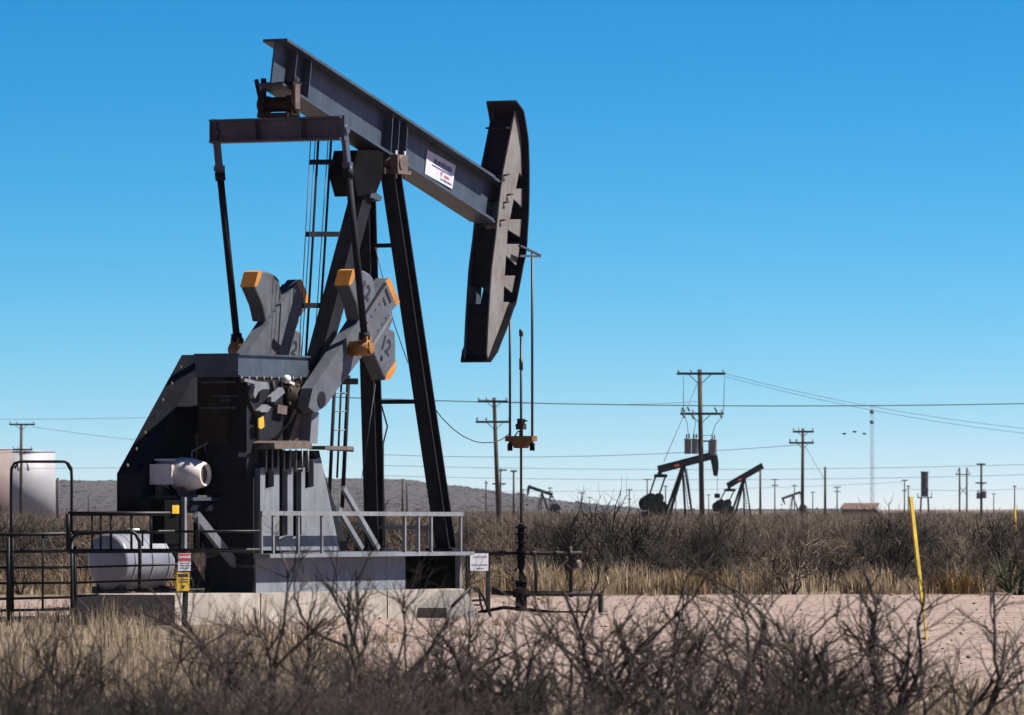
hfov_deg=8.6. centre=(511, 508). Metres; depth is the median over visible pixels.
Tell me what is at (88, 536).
mesquite bush
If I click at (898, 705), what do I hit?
bush
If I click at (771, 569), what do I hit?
mesquite bush
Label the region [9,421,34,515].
utility pole
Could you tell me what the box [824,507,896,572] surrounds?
mesquite bush
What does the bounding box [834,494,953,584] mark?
mesquite bush
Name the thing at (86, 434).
overhead wire
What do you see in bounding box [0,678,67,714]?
bush
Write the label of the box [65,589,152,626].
dry grass
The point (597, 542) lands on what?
mesquite bush
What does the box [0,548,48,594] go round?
mesquite bush
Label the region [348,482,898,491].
overhead wire
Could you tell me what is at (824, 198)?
sky
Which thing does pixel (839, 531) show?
mesquite bush
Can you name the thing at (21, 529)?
mesquite bush
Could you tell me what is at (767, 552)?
mesquite bush
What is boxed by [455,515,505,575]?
mesquite bush
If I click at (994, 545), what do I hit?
mesquite bush
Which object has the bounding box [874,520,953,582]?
mesquite bush
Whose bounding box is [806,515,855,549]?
mesquite bush
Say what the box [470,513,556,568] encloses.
mesquite bush
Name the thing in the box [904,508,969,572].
mesquite bush
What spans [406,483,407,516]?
utility pole
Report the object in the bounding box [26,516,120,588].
mesquite bush
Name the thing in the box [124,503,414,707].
mesquite bush
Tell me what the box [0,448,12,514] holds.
storage tank
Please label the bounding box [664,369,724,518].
utility pole
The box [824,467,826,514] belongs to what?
utility pole
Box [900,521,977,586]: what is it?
mesquite bush
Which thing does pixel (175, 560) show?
mesquite bush
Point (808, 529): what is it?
mesquite bush
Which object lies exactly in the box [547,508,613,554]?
mesquite bush
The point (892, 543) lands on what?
mesquite bush
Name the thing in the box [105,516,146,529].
mesquite bush
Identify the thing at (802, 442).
utility pole
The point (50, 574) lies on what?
mesquite bush
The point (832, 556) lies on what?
mesquite bush
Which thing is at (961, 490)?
overhead wire
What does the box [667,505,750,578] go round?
mesquite bush
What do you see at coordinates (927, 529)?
mesquite bush
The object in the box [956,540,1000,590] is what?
mesquite bush
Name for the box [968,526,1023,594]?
mesquite bush
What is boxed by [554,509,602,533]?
mesquite bush
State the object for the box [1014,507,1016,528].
marker post
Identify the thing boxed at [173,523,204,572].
mesquite bush
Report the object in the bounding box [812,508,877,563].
mesquite bush
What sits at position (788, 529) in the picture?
mesquite bush
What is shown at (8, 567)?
pipe gate
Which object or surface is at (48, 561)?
mesquite bush
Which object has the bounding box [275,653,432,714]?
bush
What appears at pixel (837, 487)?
utility pole
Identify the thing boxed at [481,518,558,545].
mesquite bush
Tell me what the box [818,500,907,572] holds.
mesquite bush
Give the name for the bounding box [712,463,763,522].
pumpjack
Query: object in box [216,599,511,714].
thin bush
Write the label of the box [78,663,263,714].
bush
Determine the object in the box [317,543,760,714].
mesquite bush
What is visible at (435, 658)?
thin bush
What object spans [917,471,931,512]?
tower tank
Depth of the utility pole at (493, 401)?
492.86 m
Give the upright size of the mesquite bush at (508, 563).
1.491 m
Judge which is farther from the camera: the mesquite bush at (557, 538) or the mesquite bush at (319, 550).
the mesquite bush at (557, 538)
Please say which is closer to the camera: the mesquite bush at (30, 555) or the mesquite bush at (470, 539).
the mesquite bush at (30, 555)
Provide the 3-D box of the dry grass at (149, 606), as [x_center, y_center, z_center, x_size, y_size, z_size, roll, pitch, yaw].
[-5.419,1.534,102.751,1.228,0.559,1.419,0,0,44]
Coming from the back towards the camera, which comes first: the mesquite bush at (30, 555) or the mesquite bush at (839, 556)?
the mesquite bush at (839, 556)
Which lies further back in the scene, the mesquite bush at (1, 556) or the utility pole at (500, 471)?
the utility pole at (500, 471)
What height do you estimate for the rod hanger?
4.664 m
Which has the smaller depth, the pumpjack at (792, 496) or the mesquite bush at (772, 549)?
the mesquite bush at (772, 549)
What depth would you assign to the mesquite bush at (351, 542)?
158.37 m
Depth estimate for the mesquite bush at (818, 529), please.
175.43 m
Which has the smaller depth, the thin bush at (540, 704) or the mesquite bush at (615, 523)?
the thin bush at (540, 704)
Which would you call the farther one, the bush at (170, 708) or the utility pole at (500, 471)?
the utility pole at (500, 471)
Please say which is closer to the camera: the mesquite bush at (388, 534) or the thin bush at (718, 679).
the thin bush at (718, 679)
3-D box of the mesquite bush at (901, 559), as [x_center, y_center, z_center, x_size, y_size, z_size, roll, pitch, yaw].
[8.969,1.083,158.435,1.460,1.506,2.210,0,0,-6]
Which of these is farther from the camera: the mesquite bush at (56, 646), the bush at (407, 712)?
the mesquite bush at (56, 646)
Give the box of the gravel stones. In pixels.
[0,593,1023,693]
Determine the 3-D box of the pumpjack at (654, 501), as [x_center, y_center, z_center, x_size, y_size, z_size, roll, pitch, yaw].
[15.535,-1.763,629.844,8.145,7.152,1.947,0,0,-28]
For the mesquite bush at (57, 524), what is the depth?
171.50 m
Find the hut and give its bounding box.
[840,503,879,517]
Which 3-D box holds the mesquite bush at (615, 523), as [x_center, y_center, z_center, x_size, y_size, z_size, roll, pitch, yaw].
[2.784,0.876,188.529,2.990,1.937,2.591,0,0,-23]
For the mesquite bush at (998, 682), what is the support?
on the ground at (473, 595)
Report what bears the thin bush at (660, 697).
on the ground at (473, 595)
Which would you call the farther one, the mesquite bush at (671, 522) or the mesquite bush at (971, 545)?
the mesquite bush at (671, 522)
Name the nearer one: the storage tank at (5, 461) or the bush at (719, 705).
the bush at (719, 705)
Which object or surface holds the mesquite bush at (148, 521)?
on the ground at (473, 595)
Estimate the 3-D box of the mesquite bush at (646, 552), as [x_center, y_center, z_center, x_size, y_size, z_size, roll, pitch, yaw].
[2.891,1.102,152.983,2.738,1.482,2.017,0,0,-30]
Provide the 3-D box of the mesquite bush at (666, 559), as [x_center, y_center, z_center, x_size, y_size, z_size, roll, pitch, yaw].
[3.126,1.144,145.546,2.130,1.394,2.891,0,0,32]
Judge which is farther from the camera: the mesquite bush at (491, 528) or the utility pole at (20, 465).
the utility pole at (20, 465)
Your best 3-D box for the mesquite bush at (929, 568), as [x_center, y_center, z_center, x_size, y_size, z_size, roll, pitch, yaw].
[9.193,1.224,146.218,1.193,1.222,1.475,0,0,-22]
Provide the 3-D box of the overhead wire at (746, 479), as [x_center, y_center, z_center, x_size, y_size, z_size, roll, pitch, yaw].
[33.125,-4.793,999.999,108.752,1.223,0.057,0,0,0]
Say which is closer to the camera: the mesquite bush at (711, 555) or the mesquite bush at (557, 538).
the mesquite bush at (711, 555)
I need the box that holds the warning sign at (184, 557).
[176,551,190,626]
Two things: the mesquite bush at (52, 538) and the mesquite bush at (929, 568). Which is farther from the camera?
the mesquite bush at (52, 538)
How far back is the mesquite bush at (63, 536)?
178.08 m
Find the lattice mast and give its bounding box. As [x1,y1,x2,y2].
[870,404,873,502]
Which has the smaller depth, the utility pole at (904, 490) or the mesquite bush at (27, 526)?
the mesquite bush at (27, 526)
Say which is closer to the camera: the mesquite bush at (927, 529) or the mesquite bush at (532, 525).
the mesquite bush at (927, 529)
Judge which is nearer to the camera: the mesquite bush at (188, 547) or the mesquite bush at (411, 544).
the mesquite bush at (411, 544)
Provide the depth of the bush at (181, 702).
41.05 m
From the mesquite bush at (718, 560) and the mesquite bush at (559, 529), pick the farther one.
the mesquite bush at (559, 529)
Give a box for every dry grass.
[0,552,1023,594]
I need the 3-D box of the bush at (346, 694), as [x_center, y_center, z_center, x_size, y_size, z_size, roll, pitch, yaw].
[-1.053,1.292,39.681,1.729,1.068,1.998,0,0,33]
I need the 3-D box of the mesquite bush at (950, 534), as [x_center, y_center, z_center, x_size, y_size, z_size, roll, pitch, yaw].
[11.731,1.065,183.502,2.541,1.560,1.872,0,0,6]
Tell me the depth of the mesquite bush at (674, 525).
183.84 m
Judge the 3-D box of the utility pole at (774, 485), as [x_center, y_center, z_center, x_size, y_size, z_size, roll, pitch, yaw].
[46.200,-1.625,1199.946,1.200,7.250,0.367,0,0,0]
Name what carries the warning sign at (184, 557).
on the ground at (473, 595)
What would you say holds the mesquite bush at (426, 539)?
on the ground at (473, 595)
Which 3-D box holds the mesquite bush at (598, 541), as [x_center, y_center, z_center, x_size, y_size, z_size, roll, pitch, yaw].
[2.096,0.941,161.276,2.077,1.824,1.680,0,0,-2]
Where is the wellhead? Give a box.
[478,524,602,612]
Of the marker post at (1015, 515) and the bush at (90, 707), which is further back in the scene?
the marker post at (1015, 515)
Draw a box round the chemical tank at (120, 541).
[88,528,174,593]
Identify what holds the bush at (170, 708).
on the ground at (473, 595)
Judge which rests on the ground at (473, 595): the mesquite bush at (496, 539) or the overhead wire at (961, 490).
the mesquite bush at (496, 539)
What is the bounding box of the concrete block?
[417,586,491,617]
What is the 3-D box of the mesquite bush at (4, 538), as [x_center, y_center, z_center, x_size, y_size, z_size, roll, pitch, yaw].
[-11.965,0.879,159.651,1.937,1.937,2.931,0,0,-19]
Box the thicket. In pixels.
[0,502,1023,571]
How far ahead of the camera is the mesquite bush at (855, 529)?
178.59 m
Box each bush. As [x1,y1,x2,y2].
[0,504,40,532]
[0,507,45,564]
[0,511,48,564]
[0,517,35,563]
[0,523,36,580]
[0,544,45,578]
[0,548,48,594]
[0,575,165,714]
[0,592,121,714]
[0,648,155,714]
[0,661,109,714]
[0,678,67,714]
[0,682,99,714]
[1,649,276,714]
[2,513,52,563]
[8,518,63,563]
[15,517,57,555]
[23,503,89,540]
[25,500,94,564]
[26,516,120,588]
[27,507,64,564]
[27,541,62,587]
[33,523,90,565]
[44,553,87,589]
[44,608,207,714]
[45,526,90,572]
[48,516,80,549]
[52,510,121,564]
[56,639,307,714]
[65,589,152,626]
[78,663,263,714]
[88,590,357,714]
[92,596,374,714]
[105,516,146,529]
[105,518,143,529]
[107,516,193,575]
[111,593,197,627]
[116,638,472,714]
[123,667,337,714]
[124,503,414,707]
[124,681,240,714]
[126,513,193,547]
[136,516,189,575]
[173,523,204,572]
[177,553,204,591]
[188,533,204,568]
[189,639,495,714]
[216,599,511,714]
[250,670,476,714]
[254,654,531,714]
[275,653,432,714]
[278,499,550,711]
[287,550,352,551]
[299,602,584,714]
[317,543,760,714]
[331,508,398,551]
[335,497,433,550]
[343,518,398,550]
[350,517,402,547]
[383,676,533,714]
[385,518,477,573]
[386,516,428,550]
[387,511,464,562]
[387,624,576,714]
[412,507,528,584]
[424,507,488,574]
[445,526,986,714]
[452,654,663,714]
[454,513,485,547]
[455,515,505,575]
[457,634,582,714]
[458,518,525,572]
[462,501,526,571]
[464,511,530,544]
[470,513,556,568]
[481,504,547,561]
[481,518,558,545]
[484,515,552,561]
[485,528,551,587]
[490,532,545,574]
[499,510,546,534]
[504,509,553,540]
[515,516,587,565]
[516,535,589,574]
[527,487,608,581]
[527,508,588,559]
[528,513,611,544]
[531,504,572,543]
[532,514,574,542]
[540,626,827,714]
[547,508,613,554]
[548,529,612,569]
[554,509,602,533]
[555,600,762,714]
[567,480,684,581]
[568,552,608,573]
[569,686,706,714]
[571,510,638,567]
[580,532,606,556]
[582,545,619,582]
[592,529,679,578]
[593,506,647,538]
[594,526,691,583]
[607,510,692,569]
[611,530,715,586]
[613,667,855,714]
[619,510,659,533]
[623,599,876,714]
[626,505,734,573]
[640,503,698,543]
[647,515,698,563]
[652,517,695,541]
[657,510,715,535]
[658,518,1011,714]
[659,508,719,549]
[666,507,730,542]
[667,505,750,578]
[668,511,749,536]
[672,510,762,547]
[680,518,722,572]
[680,530,748,575]
[682,594,891,714]
[695,515,768,578]
[696,515,783,576]
[700,512,856,593]
[704,620,962,714]
[717,661,890,714]
[728,552,1023,714]
[738,520,805,582]
[745,553,794,583]
[751,536,792,568]
[767,509,821,568]
[770,519,857,578]
[776,518,832,579]
[792,531,856,591]
[792,682,991,714]
[793,532,856,579]
[795,506,881,571]
[797,510,849,552]
[802,534,860,571]
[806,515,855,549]
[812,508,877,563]
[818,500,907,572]
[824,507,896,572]
[830,516,869,553]
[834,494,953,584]
[850,517,926,542]
[854,514,951,576]
[874,514,935,547]
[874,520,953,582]
[875,527,926,582]
[886,677,1023,714]
[897,535,961,585]
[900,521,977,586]
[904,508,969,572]
[905,510,947,544]
[908,526,948,581]
[910,542,968,591]
[927,508,1023,573]
[931,512,996,579]
[931,516,1004,572]
[934,520,978,566]
[935,502,999,569]
[945,513,985,568]
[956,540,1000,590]
[959,510,1012,564]
[964,523,1020,571]
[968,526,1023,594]
[977,509,1023,563]
[984,512,1022,568]
[984,526,1022,573]
[988,525,1023,566]
[989,514,1023,553]
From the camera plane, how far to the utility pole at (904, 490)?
1149.89 m
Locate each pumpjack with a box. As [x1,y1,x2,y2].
[117,38,541,592]
[526,485,560,513]
[639,453,719,519]
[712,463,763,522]
[781,491,806,513]
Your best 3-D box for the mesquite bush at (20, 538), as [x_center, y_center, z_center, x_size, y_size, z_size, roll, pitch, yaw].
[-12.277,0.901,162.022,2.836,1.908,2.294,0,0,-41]
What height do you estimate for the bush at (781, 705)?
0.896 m
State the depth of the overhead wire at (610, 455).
584.49 m
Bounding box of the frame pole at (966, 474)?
[956,468,969,511]
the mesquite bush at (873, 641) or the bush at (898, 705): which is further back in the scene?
the mesquite bush at (873, 641)
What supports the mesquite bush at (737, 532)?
on the ground at (473, 595)
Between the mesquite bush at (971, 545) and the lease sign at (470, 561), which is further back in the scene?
the mesquite bush at (971, 545)
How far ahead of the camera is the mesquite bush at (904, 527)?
183.75 m
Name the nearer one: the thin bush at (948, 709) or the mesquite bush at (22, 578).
the thin bush at (948, 709)
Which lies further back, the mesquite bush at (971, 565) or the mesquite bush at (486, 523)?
the mesquite bush at (486, 523)
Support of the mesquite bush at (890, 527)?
on the ground at (473, 595)
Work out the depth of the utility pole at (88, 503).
799.91 m
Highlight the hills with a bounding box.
[59,478,840,511]
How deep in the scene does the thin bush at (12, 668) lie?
43.13 m
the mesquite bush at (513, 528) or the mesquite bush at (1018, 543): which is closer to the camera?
the mesquite bush at (1018, 543)
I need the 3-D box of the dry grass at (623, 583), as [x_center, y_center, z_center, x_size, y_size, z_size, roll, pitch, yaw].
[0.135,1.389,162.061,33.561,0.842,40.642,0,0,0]
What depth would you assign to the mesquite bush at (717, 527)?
176.56 m
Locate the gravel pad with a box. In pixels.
[0,594,1023,704]
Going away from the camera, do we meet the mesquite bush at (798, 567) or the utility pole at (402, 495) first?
the mesquite bush at (798, 567)
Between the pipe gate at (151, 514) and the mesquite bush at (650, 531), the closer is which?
the pipe gate at (151, 514)
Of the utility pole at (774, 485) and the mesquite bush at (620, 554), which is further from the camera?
the utility pole at (774, 485)
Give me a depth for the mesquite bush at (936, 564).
153.01 m
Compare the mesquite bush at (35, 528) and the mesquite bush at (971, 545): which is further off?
the mesquite bush at (35, 528)
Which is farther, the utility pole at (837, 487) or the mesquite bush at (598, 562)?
the utility pole at (837, 487)
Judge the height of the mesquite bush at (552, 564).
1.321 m
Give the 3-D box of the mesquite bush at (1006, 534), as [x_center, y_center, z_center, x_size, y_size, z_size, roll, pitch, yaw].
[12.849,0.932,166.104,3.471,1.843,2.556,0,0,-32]
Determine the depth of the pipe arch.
104.88 m
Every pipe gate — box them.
[0,532,72,625]
[66,511,259,552]
[66,529,204,625]
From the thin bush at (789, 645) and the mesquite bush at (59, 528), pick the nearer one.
the thin bush at (789, 645)
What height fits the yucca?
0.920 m
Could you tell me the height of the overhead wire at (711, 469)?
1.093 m
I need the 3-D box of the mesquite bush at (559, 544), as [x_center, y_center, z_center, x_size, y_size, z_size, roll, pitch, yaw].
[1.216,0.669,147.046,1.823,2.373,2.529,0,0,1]
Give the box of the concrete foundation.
[77,588,463,624]
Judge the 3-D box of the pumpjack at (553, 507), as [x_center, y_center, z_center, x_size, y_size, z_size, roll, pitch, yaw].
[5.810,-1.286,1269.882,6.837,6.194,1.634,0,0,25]
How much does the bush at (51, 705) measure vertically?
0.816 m
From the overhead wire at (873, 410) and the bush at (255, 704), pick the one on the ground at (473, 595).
the bush at (255, 704)
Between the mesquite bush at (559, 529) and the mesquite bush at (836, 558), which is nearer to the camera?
the mesquite bush at (836, 558)
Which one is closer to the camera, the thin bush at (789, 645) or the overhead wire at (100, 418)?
the thin bush at (789, 645)
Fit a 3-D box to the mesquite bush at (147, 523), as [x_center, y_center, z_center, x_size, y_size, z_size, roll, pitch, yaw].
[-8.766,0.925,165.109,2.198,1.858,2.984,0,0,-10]
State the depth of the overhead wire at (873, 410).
441.27 m
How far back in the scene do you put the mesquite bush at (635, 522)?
188.18 m
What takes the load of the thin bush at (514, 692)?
on the ground at (473, 595)
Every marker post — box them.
[908,496,927,640]
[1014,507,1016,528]
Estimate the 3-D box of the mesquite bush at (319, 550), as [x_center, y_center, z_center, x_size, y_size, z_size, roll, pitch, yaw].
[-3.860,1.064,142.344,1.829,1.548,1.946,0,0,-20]
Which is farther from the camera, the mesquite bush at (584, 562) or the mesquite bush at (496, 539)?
the mesquite bush at (496, 539)
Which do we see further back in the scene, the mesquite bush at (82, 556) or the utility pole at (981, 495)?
the utility pole at (981, 495)
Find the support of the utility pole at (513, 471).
on the ground at (473, 595)
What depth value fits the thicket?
311.49 m
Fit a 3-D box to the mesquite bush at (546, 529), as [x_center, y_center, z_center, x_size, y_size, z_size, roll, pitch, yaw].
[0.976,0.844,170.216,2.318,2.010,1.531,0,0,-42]
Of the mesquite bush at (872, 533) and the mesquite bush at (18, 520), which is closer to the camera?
the mesquite bush at (872, 533)
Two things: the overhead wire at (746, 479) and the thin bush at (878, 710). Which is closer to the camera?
the thin bush at (878, 710)
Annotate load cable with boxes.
[436,410,508,442]
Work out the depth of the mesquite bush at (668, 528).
182.72 m
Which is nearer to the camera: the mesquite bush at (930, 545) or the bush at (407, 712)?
the bush at (407, 712)
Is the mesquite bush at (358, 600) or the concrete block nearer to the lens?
the mesquite bush at (358, 600)
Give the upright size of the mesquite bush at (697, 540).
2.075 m
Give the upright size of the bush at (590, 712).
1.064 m
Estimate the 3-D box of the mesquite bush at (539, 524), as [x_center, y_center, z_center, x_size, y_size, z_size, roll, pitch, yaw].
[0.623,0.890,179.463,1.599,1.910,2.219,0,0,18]
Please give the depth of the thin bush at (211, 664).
43.71 m
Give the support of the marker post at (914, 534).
on the gravel pad
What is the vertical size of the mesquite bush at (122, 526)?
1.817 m
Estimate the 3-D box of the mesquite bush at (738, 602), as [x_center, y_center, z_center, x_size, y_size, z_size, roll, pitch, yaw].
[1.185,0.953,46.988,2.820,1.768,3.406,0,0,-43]
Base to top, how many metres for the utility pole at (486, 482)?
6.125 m
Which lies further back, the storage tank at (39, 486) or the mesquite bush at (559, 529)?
the storage tank at (39, 486)
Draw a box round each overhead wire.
[0,417,147,419]
[32,426,133,439]
[336,397,1023,405]
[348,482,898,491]
[384,444,800,456]
[384,464,1023,469]
[408,475,1003,479]
[478,399,697,403]
[725,376,1019,432]
[728,374,1023,428]
[913,488,1023,490]
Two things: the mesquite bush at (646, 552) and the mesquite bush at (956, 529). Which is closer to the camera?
the mesquite bush at (646, 552)
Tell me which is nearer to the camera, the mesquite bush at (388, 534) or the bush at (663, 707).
the bush at (663, 707)
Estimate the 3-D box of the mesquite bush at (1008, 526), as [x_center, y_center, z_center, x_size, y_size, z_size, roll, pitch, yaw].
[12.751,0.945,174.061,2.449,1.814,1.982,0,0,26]
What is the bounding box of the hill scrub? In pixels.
[59,477,840,510]
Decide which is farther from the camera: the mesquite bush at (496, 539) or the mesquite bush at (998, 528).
the mesquite bush at (998, 528)
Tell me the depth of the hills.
3885.67 m
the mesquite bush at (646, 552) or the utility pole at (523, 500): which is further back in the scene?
the utility pole at (523, 500)
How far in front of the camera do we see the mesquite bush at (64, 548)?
156.06 m
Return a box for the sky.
[0,0,1023,509]
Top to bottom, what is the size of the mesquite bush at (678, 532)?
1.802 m
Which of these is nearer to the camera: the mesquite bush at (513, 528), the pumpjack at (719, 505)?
the mesquite bush at (513, 528)
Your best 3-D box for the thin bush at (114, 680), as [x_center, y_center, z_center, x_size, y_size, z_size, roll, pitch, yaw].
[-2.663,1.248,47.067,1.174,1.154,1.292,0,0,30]
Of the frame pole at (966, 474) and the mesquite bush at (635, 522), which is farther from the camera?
the frame pole at (966, 474)
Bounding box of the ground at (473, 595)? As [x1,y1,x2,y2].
[0,510,1023,714]
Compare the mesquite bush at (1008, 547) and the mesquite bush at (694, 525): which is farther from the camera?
the mesquite bush at (694, 525)
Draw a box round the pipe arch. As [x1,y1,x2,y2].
[10,460,72,625]
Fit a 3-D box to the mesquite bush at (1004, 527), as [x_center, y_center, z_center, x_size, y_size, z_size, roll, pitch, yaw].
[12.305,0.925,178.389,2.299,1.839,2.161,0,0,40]
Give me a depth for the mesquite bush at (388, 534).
159.18 m
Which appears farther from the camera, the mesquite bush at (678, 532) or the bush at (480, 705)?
the mesquite bush at (678, 532)
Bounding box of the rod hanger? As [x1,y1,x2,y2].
[505,253,536,522]
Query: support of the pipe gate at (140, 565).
on the ground at (473, 595)
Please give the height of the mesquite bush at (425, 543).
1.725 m
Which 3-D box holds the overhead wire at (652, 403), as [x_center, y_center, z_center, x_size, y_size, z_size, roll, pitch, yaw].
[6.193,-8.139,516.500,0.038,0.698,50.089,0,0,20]
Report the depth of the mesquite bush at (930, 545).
168.16 m
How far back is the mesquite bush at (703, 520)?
190.36 m
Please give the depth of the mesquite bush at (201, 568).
144.49 m
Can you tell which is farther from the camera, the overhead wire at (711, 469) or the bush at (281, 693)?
the overhead wire at (711, 469)
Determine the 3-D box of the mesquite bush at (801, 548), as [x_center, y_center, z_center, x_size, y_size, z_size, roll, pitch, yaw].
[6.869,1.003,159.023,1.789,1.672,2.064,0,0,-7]
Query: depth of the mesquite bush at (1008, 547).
164.25 m
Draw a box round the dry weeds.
[62,587,1008,644]
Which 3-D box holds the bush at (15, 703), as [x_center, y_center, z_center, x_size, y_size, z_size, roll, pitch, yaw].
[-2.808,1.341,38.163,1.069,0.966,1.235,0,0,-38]
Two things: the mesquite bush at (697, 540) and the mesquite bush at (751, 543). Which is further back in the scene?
the mesquite bush at (751, 543)
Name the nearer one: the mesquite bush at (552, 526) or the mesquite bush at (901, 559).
the mesquite bush at (901, 559)
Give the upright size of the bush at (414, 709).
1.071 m
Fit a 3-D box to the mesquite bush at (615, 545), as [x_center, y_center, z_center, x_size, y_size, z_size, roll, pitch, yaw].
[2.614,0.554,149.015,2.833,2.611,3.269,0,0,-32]
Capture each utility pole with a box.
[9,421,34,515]
[56,478,58,520]
[88,495,89,516]
[402,479,403,516]
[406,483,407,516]
[476,397,508,522]
[485,480,487,512]
[492,468,506,508]
[510,470,516,513]
[522,489,526,512]
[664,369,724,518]
[759,470,761,517]
[771,480,777,513]
[789,428,824,516]
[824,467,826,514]
[833,486,840,511]
[901,480,907,510]
[975,463,986,517]
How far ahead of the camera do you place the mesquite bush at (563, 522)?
179.03 m
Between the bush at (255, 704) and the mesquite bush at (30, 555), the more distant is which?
the mesquite bush at (30, 555)
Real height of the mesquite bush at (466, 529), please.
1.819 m
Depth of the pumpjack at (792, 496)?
1999.81 m
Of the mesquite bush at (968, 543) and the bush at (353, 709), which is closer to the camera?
the bush at (353, 709)
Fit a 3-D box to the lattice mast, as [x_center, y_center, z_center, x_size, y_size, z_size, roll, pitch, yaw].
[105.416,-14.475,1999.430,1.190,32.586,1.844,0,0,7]
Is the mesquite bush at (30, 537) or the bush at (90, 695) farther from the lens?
the mesquite bush at (30, 537)
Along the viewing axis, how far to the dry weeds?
104.59 m
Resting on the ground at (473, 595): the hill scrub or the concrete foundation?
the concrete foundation
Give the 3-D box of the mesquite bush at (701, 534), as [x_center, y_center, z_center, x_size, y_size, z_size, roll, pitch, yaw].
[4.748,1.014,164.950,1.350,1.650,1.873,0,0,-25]
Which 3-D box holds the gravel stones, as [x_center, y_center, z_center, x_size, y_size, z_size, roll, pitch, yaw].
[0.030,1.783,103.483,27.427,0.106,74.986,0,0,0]
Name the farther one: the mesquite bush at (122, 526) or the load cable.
the mesquite bush at (122, 526)
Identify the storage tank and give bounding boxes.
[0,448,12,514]
[12,450,55,516]
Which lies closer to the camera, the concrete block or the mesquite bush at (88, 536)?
the concrete block
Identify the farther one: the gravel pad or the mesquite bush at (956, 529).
the mesquite bush at (956, 529)
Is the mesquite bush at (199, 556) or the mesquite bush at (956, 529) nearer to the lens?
the mesquite bush at (199, 556)
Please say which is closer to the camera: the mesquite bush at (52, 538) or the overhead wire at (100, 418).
the mesquite bush at (52, 538)
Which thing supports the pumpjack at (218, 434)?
on the concrete foundation
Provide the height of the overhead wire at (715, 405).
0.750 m
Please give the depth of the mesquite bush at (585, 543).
160.67 m
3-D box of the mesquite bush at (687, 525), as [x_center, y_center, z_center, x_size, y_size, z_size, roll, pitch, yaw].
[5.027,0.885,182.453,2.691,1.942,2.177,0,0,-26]
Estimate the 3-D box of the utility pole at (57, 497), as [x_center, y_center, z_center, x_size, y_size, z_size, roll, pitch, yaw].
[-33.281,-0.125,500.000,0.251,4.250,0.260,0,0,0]
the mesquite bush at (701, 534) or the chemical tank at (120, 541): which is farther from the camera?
the mesquite bush at (701, 534)
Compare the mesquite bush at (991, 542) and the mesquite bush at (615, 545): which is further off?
the mesquite bush at (991, 542)
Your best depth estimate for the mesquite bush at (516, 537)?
167.73 m
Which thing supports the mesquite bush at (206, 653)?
on the ground at (473, 595)
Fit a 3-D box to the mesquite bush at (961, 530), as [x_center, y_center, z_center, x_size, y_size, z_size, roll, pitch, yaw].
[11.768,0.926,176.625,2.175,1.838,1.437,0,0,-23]
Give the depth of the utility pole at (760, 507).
699.91 m
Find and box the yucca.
[986,555,1023,592]
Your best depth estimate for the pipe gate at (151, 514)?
104.18 m
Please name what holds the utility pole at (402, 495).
on the ground at (473, 595)
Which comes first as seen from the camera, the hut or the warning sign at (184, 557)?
the warning sign at (184, 557)
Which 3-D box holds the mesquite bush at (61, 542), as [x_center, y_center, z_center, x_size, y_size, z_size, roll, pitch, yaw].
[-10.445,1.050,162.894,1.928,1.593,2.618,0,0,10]
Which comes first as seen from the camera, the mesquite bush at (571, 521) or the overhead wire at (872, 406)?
the mesquite bush at (571, 521)
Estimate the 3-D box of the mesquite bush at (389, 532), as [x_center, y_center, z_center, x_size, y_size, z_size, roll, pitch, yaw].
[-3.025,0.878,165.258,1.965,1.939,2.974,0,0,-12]
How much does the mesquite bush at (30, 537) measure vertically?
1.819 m
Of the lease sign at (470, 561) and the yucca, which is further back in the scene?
the yucca
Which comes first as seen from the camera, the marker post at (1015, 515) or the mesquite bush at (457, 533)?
the mesquite bush at (457, 533)
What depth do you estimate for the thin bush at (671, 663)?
42.99 m
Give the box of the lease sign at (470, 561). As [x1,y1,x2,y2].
[465,550,489,609]
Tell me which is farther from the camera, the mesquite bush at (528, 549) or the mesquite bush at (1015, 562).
the mesquite bush at (528, 549)
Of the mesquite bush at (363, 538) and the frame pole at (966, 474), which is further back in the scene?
the frame pole at (966, 474)

